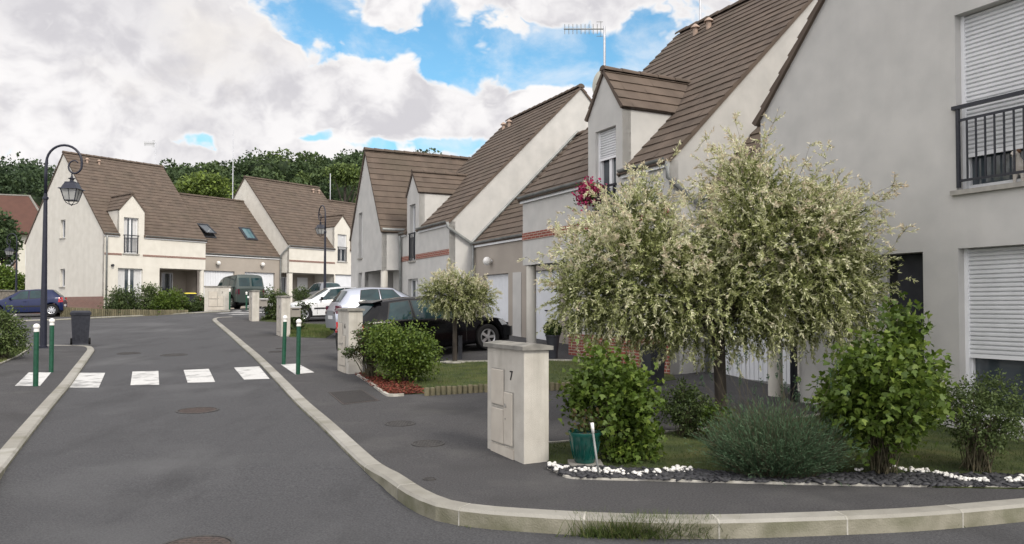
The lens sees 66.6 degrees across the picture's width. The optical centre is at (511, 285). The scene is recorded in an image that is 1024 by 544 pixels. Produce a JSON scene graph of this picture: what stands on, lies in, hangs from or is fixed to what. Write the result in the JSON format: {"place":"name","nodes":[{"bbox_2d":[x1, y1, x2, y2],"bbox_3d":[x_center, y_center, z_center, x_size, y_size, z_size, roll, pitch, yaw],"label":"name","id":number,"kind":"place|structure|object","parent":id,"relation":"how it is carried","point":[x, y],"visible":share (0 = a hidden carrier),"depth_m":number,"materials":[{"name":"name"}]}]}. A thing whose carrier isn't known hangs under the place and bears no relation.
{"place":"outdoors","nodes":[
{"label":"outdoors","id":0,"kind":"place"},
{"bbox_2d":[0,345,86,448],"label":"pavement","id":1,"kind":"structure","parent":0,"point":[19,405],"depth_m":14.29,"materials":[{"name":"grey asphalt"}]},
{"bbox_2d":[0,302,32,359],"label":"garden shrub","id":2,"kind":"object","parent":1,"relation":"on","point":[9,340],"visible":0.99,"depth_m":18.71,"materials":[{"name":"green plant"}]},
{"bbox_2d":[15,372,50,385],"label":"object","id":3,"kind":"structure","parent":1,"relation":"on","point":[27,380],"depth_m":14.85,"materials":[{"name":"white paint"}]},
{"bbox_2d":[33,324,39,386],"bbox_3d":[-8.496,1.245,13.925,0.112,1.126,0.112,0,-2,0],"label":"bollard","id":4,"kind":"object","parent":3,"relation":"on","point":[36,327],"visible":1,"depth_m":13.89,"materials":[{"name":"green metal"}]},
{"bbox_2d":[49,318,54,371],"bbox_3d":[-9.521,1.241,16.132,0.112,1.126,0.112,0,-2,0],"label":"bollard","id":5,"kind":"object","parent":1,"relation":"on","point":[51,344],"visible":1,"depth_m":16.10,"materials":[{"name":"green metal"}]},
{"bbox_2d":[39,144,84,347],"bbox_3d":[-12.702,-1.106,21.931,1.149,5.770,0.532,0,-2,-7],"label":"street lamp","id":6,"kind":"object","parent":1,"relation":"on","point":[71,190],"visible":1,"depth_m":21.84,"materials":[{"name":"black metal"}]},
{"bbox_2d":[7,307,264,319],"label":"pavement","id":7,"kind":"structure","parent":0,"point":[34,316],"depth_m":41.16,"materials":[{"name":"concrete"}]},
{"bbox_2d":[4,233,17,292],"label":"street lamp","id":8,"kind":"object","parent":7,"relation":"on","point":[9,251],"visible":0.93,"depth_m":54.09,"materials":[{"name":"black metal"}]},
{"bbox_2d":[0,289,66,315],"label":"parked car","id":9,"kind":"object","parent":7,"relation":"on","point":[29,301],"visible":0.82,"depth_m":40.47,"materials":[{"name":"blue paint"}]},
{"bbox_2d":[100,283,144,315],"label":"garden shrub","id":10,"kind":"object","parent":7,"relation":"on","point":[120,301],"visible":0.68,"depth_m":41.94,"materials":[{"name":"green plant"}]},
{"bbox_2d":[60,307,187,316],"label":"palisade edging","id":11,"kind":"object","parent":7,"relation":"on","point":[96,312],"visible":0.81,"depth_m":41.28,"materials":[{"name":"brown wood"}]},
{"bbox_2d":[129,281,161,314],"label":"garden shrub","id":12,"kind":"object","parent":7,"relation":"on","point":[151,290],"visible":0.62,"depth_m":42.09,"materials":[{"name":"green plant"}]},
{"bbox_2d":[147,285,192,315],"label":"garden shrub","id":13,"kind":"object","parent":7,"relation":"on","point":[173,301],"visible":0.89,"depth_m":41.93,"materials":[{"name":"green plant"}]},
{"bbox_2d":[179,297,203,311],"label":"garden shrub","id":14,"kind":"object","parent":7,"relation":"on","point":[196,306],"visible":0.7,"depth_m":42.73,"materials":[{"name":"green plant"}]},
{"bbox_2d":[204,286,230,310],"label":"gate pillar","id":15,"kind":"structure","parent":7,"relation":"on","point":[216,298],"depth_m":41.39,"materials":[{"name":"concrete"}]},
{"bbox_2d":[218,274,264,308],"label":"parked car","id":16,"kind":"object","parent":7,"relation":"on","point":[240,284],"visible":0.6,"depth_m":42.07,"materials":[{"name":"green paint"}]},
{"bbox_2d":[303,282,340,299],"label":"parked car","id":17,"kind":"object","parent":7,"relation":"on","point":[314,288],"visible":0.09,"depth_m":45.03,"materials":[{"name":"grey metal"}]},
{"bbox_2d":[289,323,333,337],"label":"lawn","id":18,"kind":"structure","parent":0,"point":[313,336],"depth_m":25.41,"materials":[{"name":"green plant"}]},
{"bbox_2d":[290,301,316,329],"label":"garden shrub","id":19,"kind":"object","parent":18,"relation":"on","point":[293,324],"visible":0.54,"depth_m":27.73,"materials":[{"name":"green plant"}]},
{"bbox_2d":[0,0,737,176],"label":"sky","id":20,"kind":"structure","parent":0,"point":[105,78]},
{"bbox_2d":[0,310,1023,543],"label":"road","id":21,"kind":"structure","parent":0,"point":[115,457],"depth_m":7.77,"materials":[{"name":"grey asphalt"}]},
{"bbox_2d":[70,311,91,344],"bbox_3d":[-12.567,1.236,22.725,0.550,1.000,0.655,1,-2,-29],"label":"wheelie bin","id":22,"kind":"object","parent":21,"relation":"on","point":[80,322],"visible":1,"depth_m":22.49,"materials":[{"name":"black plastic"}]},
{"bbox_2d":[69,373,104,387],"bbox_3d":[-8.257,1.836,15.205,0.507,0.065,2.823,1,-2,-26],"label":"crossing stripe","id":23,"kind":"object","parent":21,"relation":"on","point":[87,380],"visible":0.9,"depth_m":15.05,"materials":[{"name":"white paint"}]},
{"bbox_2d":[130,371,158,384],"bbox_3d":[-7.299,1.834,15.507,0.503,0.066,2.616,1,-2,-25],"label":"crossing stripe","id":24,"kind":"object","parent":21,"relation":"on","point":[145,378],"visible":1,"depth_m":15.37,"materials":[{"name":"white paint"}]},
{"bbox_2d":[175,407,218,413],"bbox_3d":[-4.638,1.847,11.507,0.600,0.021,0.600,0,0,0],"label":"manhole cover","id":25,"kind":"object","parent":21,"relation":"on","point":[195,410],"visible":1,"depth_m":11.46,"materials":[{"name":"metal"}]},
{"bbox_2d":[162,535,235,543],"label":"manhole cover","id":26,"kind":"object","parent":21,"relation":"on","point":[209,539],"visible":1,"depth_m":5.73,"materials":[{"name":"metal"}]},
{"bbox_2d":[184,369,214,382],"bbox_3d":[-6.386,1.833,15.882,0.511,0.068,2.516,1,-2,-24],"label":"crossing stripe","id":27,"kind":"object","parent":21,"relation":"on","point":[198,375],"visible":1,"depth_m":15.88,"materials":[{"name":"white paint"}]},
{"bbox_2d":[235,366,268,379],"bbox_3d":[-5.490,1.833,16.381,0.540,0.068,2.488,1,-2,-22],"label":"crossing stripe","id":28,"kind":"object","parent":21,"relation":"on","point":[257,372],"visible":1,"depth_m":16.23,"materials":[{"name":"white paint"}]},
{"bbox_2d":[291,285,311,301],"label":"garden shrub","id":29,"kind":"object","parent":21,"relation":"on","point":[302,294],"visible":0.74,"depth_m":39.85,"materials":[{"name":"green plant"}]},
{"bbox_2d":[314,205,326,288],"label":"street lamp","id":30,"kind":"object","parent":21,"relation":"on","point":[320,228],"visible":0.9,"depth_m":41.07,"materials":[{"name":"black metal"}]},
{"bbox_2d":[531,507,736,541],"bbox_3d":[0.998,1.804,5.844,1.718,0.282,0.445,0,-2,0],"label":"grass tuft","id":31,"kind":"object","parent":21,"relation":"on","point":[629,532],"visible":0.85,"depth_m":5.80,"materials":[{"name":"green plant"}]},
{"bbox_2d":[363,359,675,393],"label":"lawn","id":32,"kind":"structure","parent":0,"point":[462,380],"depth_m":15.35,"materials":[{"name":"green plant"}]},
{"bbox_2d":[415,257,502,360],"bbox_3d":[-1.202,0.597,17.590,2.037,2.463,1.611,0,-2,0],"label":"willow tree","id":33,"kind":"object","parent":32,"relation":"on","point":[465,304],"visible":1,"depth_m":17.40,"materials":[{"name":"green plant"}]},
{"bbox_2d":[217,316,1023,513],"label":"pavement","id":34,"kind":"structure","parent":0,"point":[464,463],"depth_m":8.10,"materials":[{"name":"grey asphalt"}]},
{"bbox_2d":[248,290,267,320],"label":"gate pillar","id":35,"kind":"structure","parent":34,"relation":"on","point":[255,301],"depth_m":32.96,"materials":[{"name":"concrete"}]},
{"bbox_2d":[259,284,279,319],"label":"garden shrub","id":36,"kind":"object","parent":34,"relation":"on","point":[270,301],"visible":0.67,"depth_m":33.54,"materials":[{"name":"green plant"}]},
{"bbox_2d":[282,315,287,364],"bbox_3d":[-5.150,1.239,17.651,0.112,1.126,0.112,1,-1,0],"label":"bollard","id":37,"kind":"object","parent":34,"relation":"on","point":[285,317],"visible":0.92,"depth_m":17.62,"materials":[{"name":"green metal"}]},
{"bbox_2d":[275,295,300,336],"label":"gate pillar","id":38,"kind":"structure","parent":34,"relation":"on","point":[284,307],"depth_m":25.66,"materials":[{"name":"concrete"}]},
{"bbox_2d":[281,364,312,373],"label":"tactile paving","id":39,"kind":"structure","parent":34,"relation":"on","point":[291,367],"depth_m":16.78,"materials":[{"name":"white paint"}]},
{"bbox_2d":[296,319,301,373],"bbox_3d":[-4.318,1.242,15.774,0.112,1.126,0.112,1,-2,0],"label":"bollard","id":40,"kind":"object","parent":39,"relation":"on","point":[298,341],"visible":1,"depth_m":15.74,"materials":[{"name":"green metal"}]},
{"bbox_2d":[290,286,355,320],"bbox_3d":[-7.995,0.776,33.500,3.814,1.436,1.946,-1,-1,-27],"label":"parked car","id":41,"kind":"object","parent":34,"relation":"on","point":[323,298],"visible":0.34,"depth_m":32.66,"materials":[{"name":"white paint"}]},
{"bbox_2d":[336,308,364,373],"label":"gate pillar","id":42,"kind":"structure","parent":34,"relation":"on","point":[350,320],"depth_m":15.89,"materials":[{"name":"concrete"}]},
{"bbox_2d":[328,389,379,404],"bbox_3d":[-2.570,1.801,12.618,0.617,0.068,1.613,1,-2,-22],"label":"drain grating","id":43,"kind":"object","parent":34,"relation":"on","point":[345,397],"visible":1,"depth_m":12.55,"materials":[{"name":"metal"}]},
{"bbox_2d":[325,287,409,330],"bbox_3d":[-4.121,0.782,25.656,3.764,1.516,1.993,-3,0,-27],"label":"parked car","id":44,"kind":"object","parent":34,"relation":"on","point":[347,298],"visible":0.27,"depth_m":24.74,"materials":[{"name":"silver metal"}]},
{"bbox_2d":[356,373,403,396],"bbox_3d":[-2.530,1.792,14.068,0.269,0.153,3.184,1,-2,-24],"label":"lawn edging","id":45,"kind":"object","parent":34,"relation":"on","point":[387,394],"visible":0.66,"depth_m":12.99,"materials":[{"name":"white concrete"}]},
{"bbox_2d":[355,372,423,393],"bbox_3d":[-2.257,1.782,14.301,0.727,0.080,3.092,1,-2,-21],"label":"mulch bed","id":46,"kind":"object","parent":34,"relation":"on","point":[400,386],"visible":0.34,"depth_m":13.34,"materials":[{"name":"red wood"}]},
{"bbox_2d":[338,319,389,377],"bbox_3d":[-2.754,1.237,15.052,0.972,1.189,0.989,-1,-2,29],"label":"garden shrub","id":47,"kind":"object","parent":46,"relation":"on","point":[351,353],"visible":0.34,"depth_m":14.91,"materials":[{"name":"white plant"}]},
{"bbox_2d":[360,313,447,383],"bbox_3d":[-2.007,1.218,14.419,1.622,1.436,1.638,0,-2,0],"label":"garden shrub","id":48,"kind":"object","parent":46,"relation":"on","point":[392,348],"visible":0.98,"depth_m":14.16,"materials":[{"name":"green plant"}]},
{"bbox_2d":[384,420,414,426],"bbox_3d":[-1.460,1.805,10.170,0.400,0.021,0.400,0,0,0],"label":"manhole cover","id":49,"kind":"object","parent":34,"relation":"on","point":[399,423],"visible":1,"depth_m":10.16,"materials":[{"name":"metal"}]},
{"bbox_2d":[335,297,512,361],"bbox_3d":[-2.135,0.969,19.378,4.214,1.466,2.059,-5,1,-31],"label":"parked car","id":50,"kind":"object","parent":34,"relation":"on","point":[398,309],"visible":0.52,"depth_m":18.63,"materials":[{"name":"black paint"}]},
{"bbox_2d":[411,440,444,446],"bbox_3d":[-0.958,1.807,8.898,0.380,0.020,0.380,0,0,0],"label":"manhole cover","id":51,"kind":"object","parent":34,"relation":"on","point":[427,443],"visible":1,"depth_m":8.88,"materials":[{"name":"metal"}]},
{"bbox_2d":[424,382,603,395],"bbox_3d":[0.234,1.780,13.232,3.484,0.267,0.259,0,-2,-14],"label":"log edging","id":52,"kind":"object","parent":34,"relation":"on","point":[445,390],"visible":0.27,"depth_m":12.97,"materials":[{"name":"beige wood"}]},
{"bbox_2d":[483,340,553,463],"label":"gate pillar","id":53,"kind":"structure","parent":34,"relation":"on","point":[518,401],"depth_m":8.02,"materials":[{"name":"concrete"}]},
{"bbox_2d":[491,405,503,444],"bbox_3d":[-0.157,1.506,8.415,0.022,0.390,0.314,1,-2,-27],"label":"lower box door","id":54,"kind":"structure","parent":53,"relation":"in","point":[497,413],"depth_m":8.39,"materials":[{"name":"plastic"}]},
{"bbox_2d":[491,367,504,406],"bbox_3d":[-0.157,1.094,8.426,0.022,0.402,0.314,1,-2,-27],"label":"meter door","id":55,"kind":"structure","parent":53,"relation":"in","point":[497,374],"depth_m":8.40,"materials":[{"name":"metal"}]},
{"bbox_2d":[504,391,513,447],"bbox_3d":[-0.041,1.403,8.188,0.030,0.573,0.216,1,-2,-27],"label":"cable box door","id":56,"kind":"structure","parent":53,"relation":"in","point":[508,396],"depth_m":8.15,"materials":[{"name":"plastic"}]},
{"bbox_2d":[543,320,561,358],"bbox_3d":[0.906,1.185,17.382,0.442,0.874,0.442,0,-2,0],"label":"tall planter","id":57,"kind":"object","parent":34,"relation":"on","point":[552,339],"visible":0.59,"depth_m":17.27,"materials":[{"name":"grey plastic"}]},
{"bbox_2d":[639,344,665,385],"bbox_3d":[2.508,1.415,13.903,0.340,0.720,0.340,1,-2,-26],"label":"tall planter","id":58,"kind":"object","parent":34,"relation":"on","point":[647,359],"visible":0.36,"depth_m":13.78,"materials":[{"name":"grey"}]},
{"bbox_2d":[547,467,1023,487],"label":"lawn edging","id":59,"kind":"object","parent":34,"relation":"on","point":[729,481],"visible":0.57,"depth_m":7.01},
{"bbox_2d":[548,413,1023,488],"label":"lawn","id":60,"kind":"structure","parent":34,"relation":"on","point":[675,442],"depth_m":8.14,"materials":[{"name":"green plant"}]},
{"bbox_2d":[561,401,603,466],"bbox_3d":[0.714,1.472,7.771,0.465,0.664,0.438,0,-2,0],"label":"garden pot","id":61,"kind":"object","parent":60,"relation":"on","point":[582,445],"visible":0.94,"depth_m":7.66,"materials":[{"name":"green glazed ceramic"},{"name":"green leaf"},{"name":"bare soil"}]},
{"bbox_2d":[549,338,668,465],"bbox_3d":[1.002,1.265,8.136,1.288,1.459,1.211,0,-2,0],"label":"garden shrub","id":62,"kind":"object","parent":60,"relation":"on","point":[622,400],"visible":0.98,"depth_m":7.92,"materials":[{"name":"green plant"}]},
{"bbox_2d":[657,376,723,437],"bbox_3d":[2.104,1.483,9.284,0.876,0.788,0.770,0,-2,0],"label":"garden shrub","id":63,"kind":"object","parent":60,"relation":"on","point":[689,417],"visible":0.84,"depth_m":9.27,"materials":[{"name":"green plant"}]},
{"bbox_2d":[698,395,734,440],"bbox_3d":[2.377,1.569,8.999,0.514,0.608,0.565,-1,-2,32],"label":"garden shrub","id":64,"kind":"object","parent":60,"relation":"on","point":[711,409],"visible":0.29,"depth_m":8.99,"materials":[{"name":"green plant"}]},
{"bbox_2d":[517,109,919,416],"bbox_3d":[2.559,-0.216,10.011,5.020,4.249,2.995,0,-2,0],"label":"willow tree","id":65,"kind":"object","parent":60,"relation":"on","point":[733,274],"visible":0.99,"depth_m":9.56,"materials":[{"name":"green plant"}]},
{"bbox_2d":[684,350,869,485],"bbox_3d":[2.484,1.195,7.358,1.712,1.206,1.586,0,-2,0],"label":"lavender bush","id":66,"kind":"object","parent":60,"relation":"on","point":[769,444],"visible":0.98,"depth_m":7.13,"materials":[{"name":"green plant"}]},
{"bbox_2d":[796,290,967,474],"bbox_3d":[3.449,0.930,7.276,1.442,1.787,1.662,0,-2,0],"label":"garden shrub","id":67,"kind":"object","parent":60,"relation":"on","point":[899,405],"visible":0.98,"depth_m":7.15,"materials":[{"name":"green plant"}]},
{"bbox_2d":[937,368,1023,472],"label":"garden shrub","id":68,"kind":"object","parent":60,"relation":"on","point":[981,435],"visible":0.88,"depth_m":7.44,"materials":[{"name":"green plant"}]},
{"bbox_3d":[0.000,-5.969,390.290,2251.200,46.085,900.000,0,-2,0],"label":"ground","id":69,"kind":"structure","parent":0,"visible":0},
{"bbox_2d":[0,260,24,289],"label":"garden shrub","id":70,"kind":"object","parent":69,"relation":"on","point":[7,278],"visible":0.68,"depth_m":65.52,"materials":[{"name":"green plant"}]},
{"bbox_2d":[0,207,26,270],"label":"tree","id":71,"kind":"object","parent":69,"relation":"on","point":[8,225],"visible":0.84,"depth_m":71.89,"materials":[{"name":"green plant"}]},
{"bbox_2d":[0,194,38,282],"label":"old house","id":72,"kind":"structure","parent":69,"relation":"on","point":[23,209],"depth_m":80.09,"materials":[{"name":"red tile"},{"name":"cream render"},{"name":"white painted wood"}]},
{"bbox_2d":[0,350,93,479],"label":"kerb","id":73,"kind":"structure","parent":69,"relation":"on","point":[11,448],"depth_m":10.48,"materials":[{"name":"concrete"}]},
{"bbox_2d":[24,142,207,313],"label":"row house","id":74,"kind":"structure","parent":69,"relation":"on","point":[108,230],"depth_m":46.08,"materials":[{"name":"brown tile"},{"name":"cream render"},{"name":"glass"}]},
{"bbox_2d":[118,268,140,299],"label":"window","id":75,"kind":"structure","parent":74,"relation":"in","point":[130,276],"depth_m":44.28,"materials":[{"name":"white paint"}]},
{"bbox_2d":[122,217,139,254],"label":"window","id":76,"kind":"structure","parent":74,"relation":"in","point":[130,224],"depth_m":44.34,"materials":[{"name":"white glass"}]},
{"bbox_2d":[161,272,172,292],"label":"window","id":77,"kind":"structure","parent":74,"relation":"in","point":[166,278],"depth_m":48.13,"materials":[{"name":"grey glass"}]},
{"bbox_2d":[20,310,229,320],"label":"kerb","id":78,"kind":"structure","parent":69,"relation":"on","point":[135,315],"depth_m":40.41,"materials":[{"name":"concrete"}]},
{"bbox_2d":[174,169,238,198],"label":"tree","id":79,"kind":"object","parent":69,"relation":"on","point":[200,182],"visible":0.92,"depth_m":82.92,"materials":[{"name":"green plant"}]},
{"bbox_2d":[153,193,281,308],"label":"garage block","id":80,"kind":"structure","parent":69,"relation":"on","point":[237,238],"depth_m":52.02,"materials":[{"name":"brown tile"}]},
{"bbox_2d":[204,270,232,285],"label":"garage door","id":81,"kind":"structure","parent":80,"relation":"in","point":[211,278],"depth_m":49.43,"materials":[{"name":"metal"}]},
{"bbox_2d":[245,272,272,306],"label":"garage door","id":82,"kind":"structure","parent":80,"relation":"in","point":[267,278],"depth_m":52.47,"materials":[{"name":"metal"}]},
{"bbox_2d":[0,147,441,206],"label":"woodland","id":83,"kind":"object","parent":69,"relation":"on","point":[23,178],"visible":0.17,"depth_m":175.77,"materials":[{"name":"green plant"}]},
{"bbox_2d":[232,130,350,302],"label":"row house","id":84,"kind":"structure","parent":69,"relation":"on","point":[285,214],"depth_m":55.81,"materials":[{"name":"brown tile"}]},
{"bbox_2d":[337,234,347,262],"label":"window","id":85,"kind":"structure","parent":84,"relation":"in","point":[342,249],"depth_m":56.52,"materials":[{"name":"white paint"}]},
{"bbox_2d":[335,275,350,286],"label":"garage door","id":86,"kind":"structure","parent":84,"relation":"in","point":[343,280],"depth_m":56.56,"materials":[{"name":"metal"}]},
{"bbox_2d":[320,162,360,202],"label":"tree","id":87,"kind":"object","parent":69,"relation":"on","point":[343,173],"visible":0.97,"depth_m":99.33,"materials":[{"name":"green plant"}]},
{"bbox_2d":[328,174,354,231],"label":"garage block","id":88,"kind":"structure","parent":69,"relation":"on","point":[346,209],"depth_m":62.13,"materials":[{"name":"brown tile"}]},
{"bbox_2d":[349,83,591,302],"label":"row house","id":89,"kind":"structure","parent":69,"relation":"on","point":[417,216],"depth_m":29.55,"materials":[{"name":"white paint"}]},
{"bbox_2d":[408,205,415,262],"bbox_3d":[-3.700,-1.980,29.640,0.285,2.230,0.760,1,-2,-27],"label":"window","id":90,"kind":"structure","parent":89,"relation":"in","point":[411,240],"depth_m":29.71,"materials":[{"name":"white paint"}]},
{"bbox_2d":[471,121,689,343],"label":"garage block","id":91,"kind":"structure","parent":69,"relation":"on","point":[497,252],"depth_m":24.68,"materials":[{"name":"beige paint"}]},
{"bbox_2d":[487,274,507,321],"bbox_3d":[-0.421,0.699,25.179,0.090,2.120,1.920,1,-2,-27],"label":"garage door","id":92,"kind":"structure","parent":91,"relation":"in","point":[500,281],"depth_m":25.06,"materials":[{"name":"metal"}]},
{"bbox_2d":[513,272,520,336],"bbox_3d":[0.152,0.661,23.703,0.015,2.120,0.550,1,-2,-27],"label":"side door","id":93,"kind":"structure","parent":91,"relation":"in","point":[516,275],"depth_m":23.68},
{"bbox_2d":[536,269,558,339],"bbox_3d":[0.999,0.625,22.334,0.090,2.120,1.870,1,-2,-27],"label":"garage door","id":94,"kind":"structure","parent":91,"relation":"in","point":[541,297],"depth_m":22.54,"materials":[{"name":"metal"}]},
{"bbox_2d":[212,317,1023,538],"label":"kerb","id":95,"kind":"structure","parent":69,"relation":"on","point":[409,494],"depth_m":6.02,"materials":[{"name":"concrete"}]},
{"bbox_2d":[516,0,817,374],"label":"row house","id":96,"kind":"structure","parent":69,"relation":"on","point":[717,69],"depth_m":17.04,"materials":[{"name":"brown tile"}]},
{"bbox_2d":[570,176,614,211],"bbox_3d":[1.733,-1.982,17.049,0.748,0.832,1.406,1,-2,-27],"label":"flower box","id":97,"kind":"object","parent":96,"relation":"attached to","point":[586,200],"visible":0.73,"depth_m":16.90,"materials":[{"name":"pink plant"}]},
{"bbox_2d":[594,127,616,226],"bbox_3d":[2.114,-2.240,17.015,0.285,2.390,0.920,1,-2,-27],"label":"window","id":98,"kind":"structure","parent":96,"relation":"in","point":[606,139],"depth_m":17.12,"materials":[{"name":"white paint"}]},
{"bbox_2d":[699,127,917,390],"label":"garage block","id":99,"kind":"structure","parent":69,"relation":"on","point":[754,373],"depth_m":14.47,"materials":[{"name":"brown tile"}]},
{"bbox_2d":[718,265,789,387],"bbox_3d":[4.446,0.701,14.362,0.060,2.210,2.000,1,-2,-27],"label":"garage door","id":100,"kind":"structure","parent":99,"relation":"in","point":[753,373],"depth_m":14.30,"materials":[{"name":"metal"}]},
{"bbox_2d":[752,0,1023,439],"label":"gable house","id":101,"kind":"structure","parent":69,"relation":"on","point":[924,99],"depth_m":10.15,"materials":[{"name":"white paint"}]},
{"bbox_2d":[898,254,923,361],"bbox_3d":[5.453,0.656,10.536,0.050,2.140,0.480,1,-2,-27],"label":"front door","id":102,"kind":"structure","parent":101,"relation":"in","point":[913,264],"depth_m":10.56,"materials":[{"name":"black"}]},
{"bbox_2d":[950,0,1023,195],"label":"window","id":103,"kind":"structure","parent":101,"relation":"in","point":[992,39],"depth_m":9.59,"materials":[{"name":"white paint"}]},
{"bbox_2d":[964,245,1023,423],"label":"window","id":104,"kind":"structure","parent":101,"relation":"in","point":[993,276],"depth_m":9.54,"materials":[{"name":"white paint"}]},
{"bbox_2d":[1010,149,1023,181],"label":"dog","id":105,"kind":"object","parent":101,"relation":"on","point":[1019,163],"visible":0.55,"depth_m":9.25},
{"label":"flower bed","id":106,"kind":"structure","parent":0,"visible":0},
{"bbox_2d":[547,463,1023,487],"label":"slate chips","id":107,"kind":"object","parent":106,"relation":"on","point":[906,478],"visible":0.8,"depth_m":7.10,"materials":[{"name":"grey gravel"}]},
{"bbox_2d":[547,461,1023,481],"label":"white pebbles","id":108,"kind":"object","parent":107,"relation":"on","point":[606,470],"visible":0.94,"depth_m":7.30,"materials":[{"name":"white stone"}]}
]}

